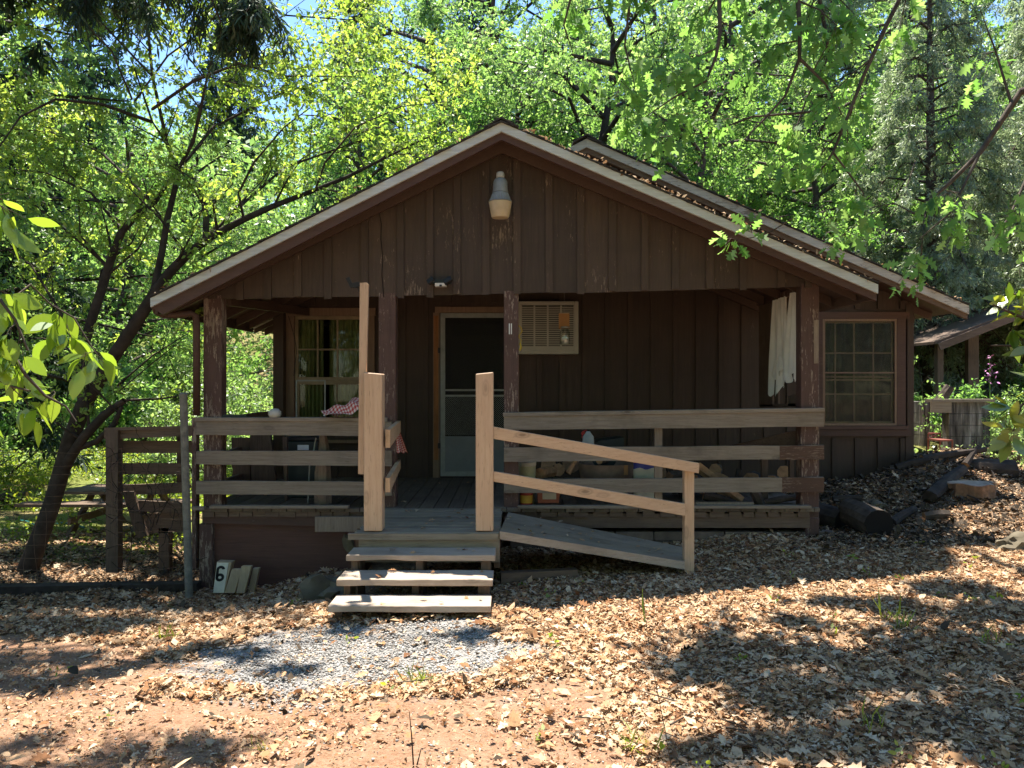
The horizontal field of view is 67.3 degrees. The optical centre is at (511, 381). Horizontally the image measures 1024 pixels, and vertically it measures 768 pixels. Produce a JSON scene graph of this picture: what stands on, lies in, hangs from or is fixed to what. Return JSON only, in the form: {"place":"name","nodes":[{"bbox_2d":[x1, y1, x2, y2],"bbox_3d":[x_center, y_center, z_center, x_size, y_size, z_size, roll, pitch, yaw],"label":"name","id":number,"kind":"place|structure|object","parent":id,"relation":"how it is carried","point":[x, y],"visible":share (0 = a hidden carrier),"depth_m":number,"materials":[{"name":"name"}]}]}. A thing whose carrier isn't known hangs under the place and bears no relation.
{"place":"outdoors","nodes":[
{"label":"outdoors","id":0,"kind":"place"},
{"bbox_2d":[0,0,1018,212],"label":"sky","id":1,"kind":"structure","parent":0,"point":[168,90],"materials":[{"name":"blue"}]},
{"bbox_2d":[0,173,1023,767],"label":"ground","id":2,"kind":"structure","parent":0,"point":[184,717],"depth_m":3.94,"materials":[{"name":"soil"}]},
{"bbox_2d":[0,399,37,453],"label":"shade bush","id":3,"kind":"object","parent":2,"relation":"on","point":[10,432],"visible":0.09,"depth_m":18.83,"materials":[{"name":"green plant"}]},
{"bbox_2d":[0,188,54,242],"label":"woodland oak","id":4,"kind":"object","parent":2,"relation":"on","point":[34,227],"visible":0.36,"depth_m":12.04,"materials":[{"name":"green plant"}]},
{"bbox_2d":[0,406,75,485],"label":"green bush","id":5,"kind":"object","parent":2,"relation":"on","point":[10,470],"visible":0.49,"depth_m":15.05,"materials":[{"name":"green plant"}]},
{"bbox_2d":[0,193,120,447],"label":"broadleaf shrub","id":6,"kind":"object","parent":2,"relation":"on","point":[14,379],"visible":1,"depth_m":2.35,"materials":[{"name":"green plant"}]},
{"bbox_2d":[0,4,121,476],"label":"dark conifer","id":7,"kind":"object","parent":2,"relation":"on","point":[62,385],"visible":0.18,"depth_m":14.52,"materials":[{"name":"green plant"}]},
{"bbox_2d":[0,365,172,453],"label":"shade bush","id":8,"kind":"object","parent":2,"relation":"on","point":[124,414],"visible":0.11,"depth_m":20.23,"materials":[{"name":"green plant"}]},
{"bbox_2d":[0,30,179,345],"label":"woodland oak","id":9,"kind":"object","parent":2,"relation":"on","point":[80,154],"visible":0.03,"depth_m":27.86,"materials":[{"name":"green plant"}]},
{"bbox_2d":[0,392,192,599],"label":"wire fence","id":10,"kind":"object","parent":2,"relation":"on","point":[185,485],"visible":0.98,"depth_m":7.20,"materials":[{"name":"metal"}]},
{"bbox_2d":[0,580,201,596],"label":"timber edging","id":11,"kind":"object","parent":2,"relation":"on","point":[15,589],"visible":0.44,"depth_m":7.34,"materials":[{"name":"brown wood"}]},
{"bbox_2d":[14,484,191,538],"bbox_3d":[-5.454,1.809,10.619,1.765,0.716,1.682,0,0,0],"label":"picnic table","id":12,"kind":"object","parent":2,"relation":"on","point":[84,505],"visible":0.3,"depth_m":10.20,"materials":[{"name":"wood"}]},
{"bbox_2d":[29,8,177,368],"bbox_3d":[-16.635,-7.490,30.161,6.408,15.571,6.508,0,0,24],"label":"dark conifer","id":13,"kind":"object","parent":2,"relation":"on","point":[99,76],"visible":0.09,"depth_m":29.80,"materials":[{"name":"green plant"}]},
{"bbox_2d":[0,0,207,441],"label":"woodland oak","id":14,"kind":"object","parent":2,"relation":"on","point":[28,186],"visible":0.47,"depth_m":12.59,"materials":[{"name":"green plant"}]},
{"bbox_2d":[13,354,202,454],"bbox_3d":[-10.988,0.826,21.177,5.331,3.195,4.520,0,0,-33],"label":"green bush","id":15,"kind":"object","parent":2,"relation":"on","point":[162,386],"visible":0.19,"depth_m":20.86,"materials":[{"name":"green plant"}]},
{"bbox_2d":[0,440,231,553],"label":"ground cover","id":16,"kind":"object","parent":2,"relation":"on","point":[6,479],"visible":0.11,"depth_m":13.88,"materials":[{"name":"green plant"}]},
{"bbox_2d":[7,94,272,406],"bbox_3d":[-11.591,-3.292,23.721,8.168,10.209,7.581,0,0,-19],"label":"light oak","id":17,"kind":"object","parent":2,"relation":"on","point":[129,264],"visible":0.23,"depth_m":23.48,"materials":[{"name":"green plant"}]},
{"bbox_2d":[104,426,191,572],"bbox_3d":[-3.750,1.230,8.000,1.092,1.579,0.600,0,0,0],"label":"fence","id":18,"kind":"object","parent":2,"relation":"on","point":[114,437],"visible":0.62,"depth_m":7.90,"materials":[{"name":"wood"}]},
{"bbox_2d":[74,419,206,580],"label":"dead vines","id":19,"kind":"object","parent":18,"relation":"hanging from","point":[163,483],"visible":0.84,"depth_m":7.57,"materials":[{"name":"brown plant"}]},
{"bbox_2d":[0,0,299,85],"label":"hanging conifer","id":20,"kind":"object","parent":2,"relation":"on","point":[247,24],"visible":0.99,"depth_m":4.84,"materials":[{"name":"green plant"}]},
{"bbox_2d":[83,399,240,483],"bbox_3d":[-6.965,1.395,15.675,3.554,2.130,3.014,0,0,7],"label":"green bush","id":21,"kind":"object","parent":2,"relation":"on","point":[151,439],"visible":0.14,"depth_m":15.12,"materials":[{"name":"green plant"}]},
{"bbox_2d":[76,108,274,364],"bbox_3d":[-12.980,-4.982,30.403,7.647,10.719,9.161,0,0,-4],"label":"woodland oak","id":22,"kind":"object","parent":2,"relation":"on","point":[224,207],"visible":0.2,"depth_m":29.80,"materials":[{"name":"green plant"}]},
{"bbox_2d":[93,316,260,404],"bbox_3d":[-12.627,-0.276,27.814,6.615,4.060,4.797,0,0,12],"label":"shade bush","id":23,"kind":"object","parent":2,"relation":"on","point":[147,364],"visible":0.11,"depth_m":26.96,"materials":[{"name":"green plant"}]},
{"bbox_2d":[98,335,271,440],"bbox_3d":[-9.829,0.220,23.724,5.726,4.047,6.752,0,0,-41],"label":"green bush","id":24,"kind":"object","parent":2,"relation":"on","point":[182,366],"visible":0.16,"depth_m":23.86,"materials":[{"name":"green plant"}]},
{"bbox_2d":[123,379,272,496],"bbox_3d":[-4.654,1.277,14.436,3.767,2.662,4.442,0,0,32],"label":"green bush","id":25,"kind":"object","parent":2,"relation":"on","point":[257,408],"visible":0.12,"depth_m":13.96,"materials":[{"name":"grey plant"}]},
{"bbox_2d":[136,372,271,480],"bbox_3d":[-6.207,1.040,17.178,4.219,2.982,4.976,0,0,-32],"label":"green bush","id":26,"kind":"object","parent":2,"relation":"on","point":[230,397],"visible":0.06,"depth_m":16.19,"materials":[{"name":"green plant"}]},
{"bbox_2d":[153,355,272,444],"bbox_3d":[-5.902,0.750,19.038,4.822,3.408,5.686,0,0,22],"label":"green bush","id":27,"kind":"object","parent":2,"relation":"on","point":[268,386],"visible":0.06,"depth_m":18.86,"materials":[{"name":"green plant"}]},
{"bbox_2d":[213,560,234,592],"bbox_3d":[-2.751,1.856,7.342,0.178,0.299,0.096,0,0,0],"label":"number block","id":28,"kind":"object","parent":2,"relation":"on","point":[224,568],"depth_m":7.30,"materials":[{"name":"white wood"}]},
{"bbox_2d":[172,1,282,256],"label":"dark conifer","id":29,"kind":"object","parent":2,"relation":"on","point":[239,120],"visible":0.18,"depth_m":47.25,"materials":[{"name":"green plant"}]},
{"bbox_2d":[225,568,240,592],"bbox_3d":[-2.643,1.890,7.315,0.163,0.226,0.050,0,0,0],"label":"wood block","id":30,"kind":"object","parent":2,"relation":"on","point":[232,584],"depth_m":7.29,"materials":[{"name":"wood"}]},
{"bbox_2d":[236,565,252,592],"bbox_3d":[-2.535,1.870,7.295,0.143,0.254,0.050,0,0,0],"label":"wood block","id":31,"kind":"object","parent":2,"relation":"on","point":[244,576],"depth_m":7.27,"materials":[{"name":"wood"}]},
{"bbox_2d":[0,0,495,573],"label":"fruit tree","id":32,"kind":"object","parent":2,"relation":"on","point":[74,442],"visible":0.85,"depth_m":8.39,"materials":[{"name":"green plant"}]},
{"bbox_2d":[248,567,260,592],"bbox_3d":[-2.477,1.903,7.385,0.111,0.238,0.050,0,0,0],"label":"wood block","id":33,"kind":"object","parent":2,"relation":"on","point":[254,578],"depth_m":7.36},
{"bbox_2d":[298,573,343,600],"bbox_3d":[-1.561,1.764,6.532,0.481,0.332,0.414,0,0,0],"label":"boulder","id":34,"kind":"object","parent":2,"relation":"on","point":[313,587],"visible":0.53,"depth_m":6.38,"materials":[{"name":"stone"}]},
{"bbox_2d":[200,77,448,402],"bbox_3d":[-4.659,-3.568,22.504,8.622,10.776,8.002,0,0,18],"label":"light oak","id":35,"kind":"object","parent":2,"relation":"on","point":[362,182],"visible":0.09,"depth_m":21.19,"materials":[{"name":"green plant"}]},
{"bbox_2d":[303,0,397,216],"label":"dark conifer","id":36,"kind":"object","parent":2,"relation":"on","point":[379,165],"visible":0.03,"depth_m":37.40,"materials":[{"name":"green plant"}]},
{"bbox_2d":[328,282,501,618],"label":"porch steps","id":37,"kind":"structure","parent":2,"relation":"on","point":[383,530],"depth_m":6.25,"materials":[{"name":"brown wood"}]},
{"bbox_2d":[236,482,701,604],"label":"stray leaves","id":38,"kind":"object","parent":37,"relation":"on","point":[411,552],"visible":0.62,"depth_m":6.61,"materials":[{"name":"brown plant"}]},
{"bbox_2d":[240,0,591,248],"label":"woodland oak","id":39,"kind":"object","parent":2,"relation":"on","point":[439,10],"visible":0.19,"depth_m":21.56,"materials":[{"name":"green plant"}]},
{"bbox_2d":[431,0,512,154],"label":"dark conifer","id":40,"kind":"object","parent":2,"relation":"on","point":[474,22],"depth_m":51.24,"materials":[{"name":"green plant"}]},
{"bbox_2d":[337,0,624,168],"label":"woodland oak","id":41,"kind":"object","parent":2,"relation":"on","point":[515,6],"visible":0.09,"depth_m":38.11,"materials":[{"name":"green plant"}]},
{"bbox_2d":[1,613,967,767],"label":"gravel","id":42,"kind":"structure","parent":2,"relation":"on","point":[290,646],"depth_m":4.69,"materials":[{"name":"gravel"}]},
{"bbox_2d":[0,444,1023,767],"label":"leaf litter","id":43,"kind":"object","parent":2,"relation":"on","point":[700,646],"visible":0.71,"depth_m":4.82,"materials":[{"name":"plant"}]},
{"bbox_2d":[1,536,1023,766],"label":"twigs","id":44,"kind":"object","parent":2,"relation":"on","point":[900,649],"visible":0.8,"depth_m":4.88,"materials":[{"name":"wood"}]},
{"bbox_2d":[9,31,1023,371],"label":"woodland foliage","id":45,"kind":"object","parent":2,"relation":"on","point":[223,169],"visible":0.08,"depth_m":37.08,"materials":[{"name":"green plant"}]},
{"bbox_2d":[416,15,630,148],"bbox_3d":[0.272,-3.869,20.462,8.423,11.343,9.076,0,0,-34],"label":"light oak","id":46,"kind":"object","parent":2,"relation":"on","point":[472,120],"visible":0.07,"depth_m":19.48,"materials":[{"name":"green plant"}]},
{"bbox_2d":[49,541,1023,767],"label":"seedlings","id":47,"kind":"object","parent":2,"relation":"on","point":[662,746],"visible":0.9,"depth_m":4.45,"materials":[{"name":"green plant"}]},
{"bbox_2d":[500,567,577,583],"bbox_3d":[0.222,1.613,6.400,0.645,0.095,0.090,0,0,-9],"label":"timber offcut","id":48,"kind":"object","parent":2,"relation":"on","point":[509,576],"visible":0.79,"depth_m":6.36,"materials":[{"name":"wood"}]},
{"bbox_2d":[149,117,969,589],"bbox_3d":[1.054,-0.399,12.535,8.948,5.197,10.931,0,0,0],"label":"cabin","id":49,"kind":"object","parent":2,"relation":"on","point":[665,295],"visible":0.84,"depth_m":7.55,"materials":[{"name":"brown paint"}]},
{"bbox_2d":[231,438,250,480],"bbox_3d":[-3.071,0.931,8.725,0.213,0.598,0.050,0,0,0],"label":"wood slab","id":50,"kind":"object","parent":49,"relation":"on","point":[244,470],"depth_m":8.70,"materials":[{"name":"wood"}]},
{"bbox_2d":[250,435,276,480],"bbox_3d":[-2.745,0.907,8.525,0.303,0.646,0.050,0,0,0],"label":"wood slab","id":51,"kind":"object","parent":49,"relation":"on","point":[262,472],"depth_m":8.50,"materials":[{"name":"wood"}]},
{"bbox_2d":[288,435,318,497],"bbox_3d":[-2.237,0.906,8.324,0.382,0.649,0.372,0,0,0],"label":"storage tub","id":52,"kind":"object","parent":49,"relation":"on","point":[298,472],"visible":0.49,"depth_m":8.15,"materials":[{"name":"black plastic"}]},
{"bbox_2d":[314,436,331,503],"bbox_3d":[-1.914,0.882,7.800,0.175,0.698,0.169,0,0,0],"label":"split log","id":53,"kind":"object","parent":49,"relation":"on","point":[322,473],"visible":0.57,"depth_m":7.74,"materials":[{"name":"brown wood"}]},
{"bbox_2d":[286,308,375,442],"bbox_3d":[-2.334,-0.083,9.950,1.190,1.733,0.220,0,0,0],"label":"window","id":54,"kind":"structure","parent":49,"relation":"in","point":[343,379],"depth_m":9.99,"materials":[{"name":"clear glass"}]},
{"bbox_2d":[321,397,407,452],"bbox_3d":[-1.458,0.384,7.570,0.860,0.656,0.300,0,0,0],"label":"checkered cloth","id":55,"kind":"object","parent":49,"relation":"on","point":[351,407],"visible":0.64,"depth_m":7.51,"materials":[{"name":"fabric"}]},
{"bbox_2d":[438,313,503,475],"bbox_3d":[-0.477,0.163,9.875,0.947,2.094,0.040,0,0,0],"label":"screen door","id":56,"kind":"structure","parent":49,"relation":"in","point":[471,344],"depth_m":9.88,"materials":[{"name":"metal"}]},
{"bbox_2d":[488,171,511,219],"bbox_3d":[-0.111,-1.774,7.374,0.226,0.434,0.373,0,0,0],"label":"barn light","id":57,"kind":"object","parent":49,"relation":"attached to","point":[500,202],"visible":1,"depth_m":7.23,"materials":[{"name":"beige plastic"}]},
{"bbox_2d":[519,462,535,503],"bbox_3d":[0.155,1.018,7.800,0.183,0.424,0.181,0,0,0],"label":"lidded bucket","id":58,"kind":"object","parent":49,"relation":"on","point":[527,469],"visible":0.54,"depth_m":7.73,"materials":[{"name":"plastic"}]},
{"bbox_2d":[535,466,556,478],"bbox_3d":[0.355,0.932,7.976,0.114,0.124,0.298,0,0,31],"label":"firewood","id":59,"kind":"object","parent":49,"relation":"on","point":[545,472],"visible":0.92,"depth_m":7.89,"materials":[{"name":"brown wood"}]},
{"bbox_2d":[519,301,577,354],"bbox_3d":[0.448,-0.680,9.755,0.769,0.661,0.270,0,0,0],"label":"air conditioner","id":60,"kind":"object","parent":49,"relation":"attached to","point":[542,333],"visible":0.93,"depth_m":9.63,"materials":[{"name":"beige plastic"}]},
{"bbox_2d":[537,493,559,502],"bbox_3d":[0.367,1.123,7.718,0.232,0.153,0.203,0,0,0],"label":"cardboard box","id":61,"kind":"object","parent":49,"relation":"on","point":[547,497],"visible":0.61,"depth_m":7.62,"materials":[{"name":"red cardboard"}]},
{"bbox_2d":[154,128,961,299],"bbox_3d":[1.120,-1.886,8.304,8.833,2.180,2.515,0,0,0],"label":"roof debris","id":62,"kind":"object","parent":49,"relation":"on","point":[605,161],"visible":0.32,"depth_m":7.12,"materials":[{"name":"brown plant"}]},
{"bbox_2d":[559,313,568,343],"bbox_3d":[0.611,-0.782,8.900,0.117,0.694,0.117,0,0,-38],"label":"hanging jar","id":63,"kind":"object","parent":49,"relation":"hanging from","point":[563,320],"visible":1,"depth_m":8.90,"materials":[{"name":"orange glass"}]},
{"bbox_2d":[581,436,623,465],"bbox_3d":[1.004,0.918,8.525,0.441,0.623,0.350,0,0,0],"label":"grey crate","id":64,"kind":"object","parent":49,"relation":"on","point":[615,441],"visible":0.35,"depth_m":8.35,"materials":[{"name":"plastic"}]},
{"bbox_2d":[579,461,632,499],"bbox_3d":[1.001,1.046,8.150,0.593,0.369,0.474,0,0,0],"label":"cardboard box","id":65,"kind":"object","parent":49,"relation":"on","point":[590,469],"visible":0.55,"depth_m":7.95,"materials":[{"name":"cardboard"}]},
{"bbox_2d":[633,462,653,497],"bbox_3d":[1.373,1.000,7.850,0.306,0.459,0.179,0,0,0],"label":"plastic bag","id":66,"kind":"object","parent":49,"relation":"on","point":[642,470],"visible":0.26,"depth_m":7.79,"materials":[{"name":"plastic"}]},
{"bbox_2d":[702,492,737,501],"bbox_3d":[2.106,1.197,7.778,0.352,0.186,0.106,0,0,8],"label":"firewood","id":67,"kind":"object","parent":49,"relation":"on","point":[711,497],"visible":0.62,"depth_m":7.74,"materials":[{"name":"brown wood"}]},
{"bbox_2d":[698,463,743,501],"bbox_3d":[2.132,1.041,7.925,0.507,0.422,0.100,0,0,7],"label":"firewood","id":68,"kind":"object","parent":49,"relation":"on","point":[705,472],"visible":0.52,"depth_m":7.89,"materials":[{"name":"brown wood"}]},
{"bbox_2d":[731,430,795,445],"bbox_3d":[2.629,0.582,8.005,0.738,0.201,0.073,0,0,39],"label":"leaning board","id":69,"kind":"object","parent":49,"relation":"on","point":[787,438],"visible":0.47,"depth_m":7.92,"materials":[{"name":"wood"}]},
{"bbox_2d":[757,290,795,407],"bbox_3d":[3.010,-0.346,8.585,0.040,1.317,1.614,0,0,0],"label":"board frame","id":70,"kind":"object","parent":49,"relation":"attached to","point":[766,400],"visible":0.57,"depth_m":9.04,"materials":[{"name":"brown paint"}]},
{"bbox_2d":[768,292,795,396],"bbox_3d":[2.970,-0.388,8.392,0.068,1.112,0.900,0,0,0],"label":"white cloth","id":71,"kind":"object","parent":70,"relation":"hanging from","point":[782,360],"visible":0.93,"depth_m":8.45,"materials":[{"name":"fabric"}]},
{"bbox_2d":[764,494,795,503],"bbox_3d":[2.731,1.196,7.776,0.389,0.117,0.071,0,0,-9],"label":"firewood","id":72,"kind":"object","parent":49,"relation":"on","point":[779,499],"visible":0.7,"depth_m":7.75,"materials":[{"name":"brown wood"}]},
{"bbox_2d":[819,312,910,435],"bbox_3d":[4.492,-0.104,9.945,1.242,1.593,0.221,0,0,0],"label":"window","id":73,"kind":"structure","parent":49,"relation":"in","point":[863,365],"depth_m":9.93,"materials":[{"name":"brown paint"}]},
{"bbox_2d":[535,0,611,144],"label":"dark conifer","id":74,"kind":"object","parent":2,"relation":"on","point":[563,45],"visible":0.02,"depth_m":45.36,"materials":[{"name":"green plant"}]},
{"bbox_2d":[433,0,752,206],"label":"woodland oak","id":75,"kind":"object","parent":2,"relation":"on","point":[542,82],"visible":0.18,"depth_m":18.01,"materials":[{"name":"green plant"}]},
{"bbox_2d":[493,427,710,577],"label":"access ramp","id":76,"kind":"structure","parent":2,"relation":"on","point":[614,545],"depth_m":6.42,"materials":[{"name":"brown wood"}]},
{"bbox_2d":[616,716,666,754],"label":"grass tuft","id":77,"kind":"object","parent":2,"relation":"on","point":[633,738],"visible":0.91,"depth_m":3.47,"materials":[{"name":"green plant"}]},
{"bbox_2d":[497,0,835,222],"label":"woodland oak","id":78,"kind":"object","parent":2,"relation":"on","point":[578,4],"visible":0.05,"depth_m":29.24,"materials":[{"name":"green plant"}]},
{"bbox_2d":[610,0,822,177],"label":"light oak","id":79,"kind":"object","parent":2,"relation":"on","point":[757,54],"visible":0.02,"depth_m":40.05,"materials":[{"name":"green plant"}]},
{"bbox_2d":[585,15,903,251],"bbox_3d":[4.507,-3.212,17.695,7.160,9.642,7.715,0,0,14],"label":"light oak","id":80,"kind":"object","parent":2,"relation":"on","point":[730,177],"visible":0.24,"depth_m":16.90,"materials":[{"name":"green plant"}]},
{"bbox_2d":[573,0,954,272],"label":"woodland oak","id":81,"kind":"object","parent":2,"relation":"on","point":[760,17],"visible":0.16,"depth_m":21.49,"materials":[{"name":"green plant"}]},
{"bbox_2d":[543,0,1023,306],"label":"oak tree","id":82,"kind":"object","parent":2,"relation":"on","point":[683,83],"visible":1,"depth_m":6.06,"materials":[{"name":"green plant"}]},
{"bbox_2d":[706,67,925,392],"bbox_3d":[7.252,-3.479,19.143,7.261,9.074,6.739,0,0,-34],"label":"light oak","id":83,"kind":"object","parent":2,"relation":"on","point":[780,207],"visible":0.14,"depth_m":18.64,"materials":[{"name":"green plant"}]},
{"bbox_2d":[750,0,913,269],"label":"pale conifer","id":84,"kind":"object","parent":2,"relation":"on","point":[850,69],"visible":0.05,"depth_m":25.42,"materials":[{"name":"green plant"}]},
{"bbox_2d":[819,502,845,530],"bbox_3d":[3.264,1.425,8.171,0.246,0.280,0.514,0,0,-36],"label":"cut log","id":85,"kind":"object","parent":2,"relation":"on","point":[829,515],"visible":0.32,"depth_m":7.99,"materials":[{"name":"brown wood"}]},
{"bbox_2d":[838,498,893,536],"bbox_3d":[3.542,1.371,7.731,0.307,0.334,0.539,0,0,-6],"label":"cut log","id":86,"kind":"object","parent":2,"relation":"on","point":[859,516],"visible":0.92,"depth_m":7.54,"materials":[{"name":"wood"}]},
{"bbox_2d":[730,0,1021,277],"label":"woodland oak","id":87,"kind":"object","parent":2,"relation":"on","point":[996,30],"visible":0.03,"depth_m":26.62,"materials":[{"name":"green plant"}]},
{"bbox_2d":[892,506,917,524],"bbox_3d":[4.171,1.431,8.216,0.514,0.172,0.100,0,0,-39],"label":"rotten log","id":88,"kind":"object","parent":2,"relation":"on","point":[900,516],"visible":0.85,"depth_m":8.16,"materials":[{"name":"brown wood"}]},
{"bbox_2d":[894,457,930,470],"bbox_3d":[4.927,1.021,9.454,0.415,0.212,0.116,0,0,8],"label":"rotten log","id":89,"kind":"object","parent":2,"relation":"on","point":[916,462],"visible":0.79,"depth_m":9.42,"materials":[{"name":"brown wood"}]},
{"bbox_2d":[820,71,1021,307],"bbox_3d":[11.418,-4.005,22.336,8.168,10.209,7.581,0,0,-11],"label":"light oak","id":90,"kind":"object","parent":2,"relation":"on","point":[921,172],"visible":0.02,"depth_m":21.81,"materials":[{"name":"green plant"}]},
{"bbox_2d":[822,0,1023,265],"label":"woodland oak","id":91,"kind":"object","parent":2,"relation":"on","point":[969,34],"visible":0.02,"depth_m":33.57,"materials":[{"name":"green plant"}]},
{"bbox_2d":[835,0,1023,435],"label":"pale conifer","id":92,"kind":"object","parent":2,"relation":"on","point":[961,278],"visible":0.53,"depth_m":15.85,"materials":[{"name":"green plant"}]},
{"bbox_2d":[914,355,944,452],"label":"sapling","id":93,"kind":"object","parent":2,"relation":"on","point":[923,402],"visible":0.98,"depth_m":10.90,"materials":[{"name":"green plant"}]},
{"bbox_2d":[922,510,950,519],"bbox_3d":[4.488,1.408,8.145,0.267,0.112,0.101,0,0,0],"label":"cut log","id":94,"kind":"object","parent":2,"relation":"on","point":[937,514],"visible":0.94,"depth_m":8.11,"materials":[{"name":"brown wood"}]},
{"bbox_2d":[922,465,967,502],"bbox_3d":[5.062,1.183,8.936,1.127,0.366,0.154,0,0,-42],"label":"rotten log","id":95,"kind":"object","parent":2,"relation":"on","point":[936,490],"visible":0.96,"depth_m":8.76,"materials":[{"name":"brown wood"}]},
{"bbox_2d":[919,447,986,460],"bbox_3d":[5.631,0.937,9.794,0.956,0.198,0.110,0,0,-11],"label":"rotten limb","id":96,"kind":"object","parent":2,"relation":"on","point":[952,454],"visible":0.78,"depth_m":9.75,"materials":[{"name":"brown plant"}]},
{"bbox_2d":[914,399,994,447],"bbox_3d":[7.011,0.647,12.775,0.989,0.760,1.650,0,0,0],"label":"block cistern","id":97,"kind":"object","parent":2,"relation":"on","point":[963,426],"visible":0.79,"depth_m":12.00,"materials":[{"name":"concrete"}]},
{"bbox_2d":[914,377,1009,439],"bbox_3d":[7.724,0.617,13.418,2.315,1.421,1.679,0,0,-28],"label":"shade bush","id":98,"kind":"object","parent":2,"relation":"on","point":[977,394],"visible":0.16,"depth_m":13.11,"materials":[{"name":"green plant"}]},
{"bbox_2d":[914,303,1023,398],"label":"open shed","id":99,"kind":"structure","parent":2,"relation":"on","point":[970,330],"depth_m":14.60,"materials":[{"name":"wood"}]},
{"bbox_2d":[918,0,1023,393],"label":"pale conifer","id":100,"kind":"object","parent":2,"relation":"on","point":[1015,274],"visible":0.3,"depth_m":16.95,"materials":[{"name":"green plant"}]},
{"bbox_2d":[946,480,996,501],"bbox_3d":[5.236,1.278,8.773,0.580,0.280,0.541,0,0,-30],"label":"tree stump","id":101,"kind":"object","parent":2,"relation":"on","point":[979,489],"visible":0.63,"depth_m":8.59,"materials":[{"name":"brown wood"}]},
{"bbox_2d":[930,384,1023,457],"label":"green bush","id":102,"kind":"object","parent":2,"relation":"on","point":[999,430],"visible":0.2,"depth_m":12.17,"materials":[{"name":"green plant"}]},
{"bbox_2d":[945,361,1023,417],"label":"shade bush","id":103,"kind":"object","parent":2,"relation":"on","point":[1018,382],"visible":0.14,"depth_m":14.74,"materials":[{"name":"green plant"}]},
{"bbox_2d":[953,458,1018,478],"bbox_3d":[5.906,1.153,9.881,0.978,0.342,0.331,0,0,12],"label":"cut log","id":104,"kind":"object","parent":2,"relation":"on","point":[1008,467],"visible":0.31,"depth_m":9.71,"materials":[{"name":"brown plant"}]},
{"bbox_2d":[981,283,1023,462],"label":"rhododendron","id":105,"kind":"object","parent":2,"relation":"on","point":[1001,443],"visible":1,"depth_m":5.40,"materials":[{"name":"green plant"}]},
{"bbox_2d":[995,531,1023,552],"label":"stone","id":106,"kind":"object","parent":2,"relation":"on","point":[1013,541],"visible":0.66,"depth_m":6.68,"materials":[{"name":"stone"}]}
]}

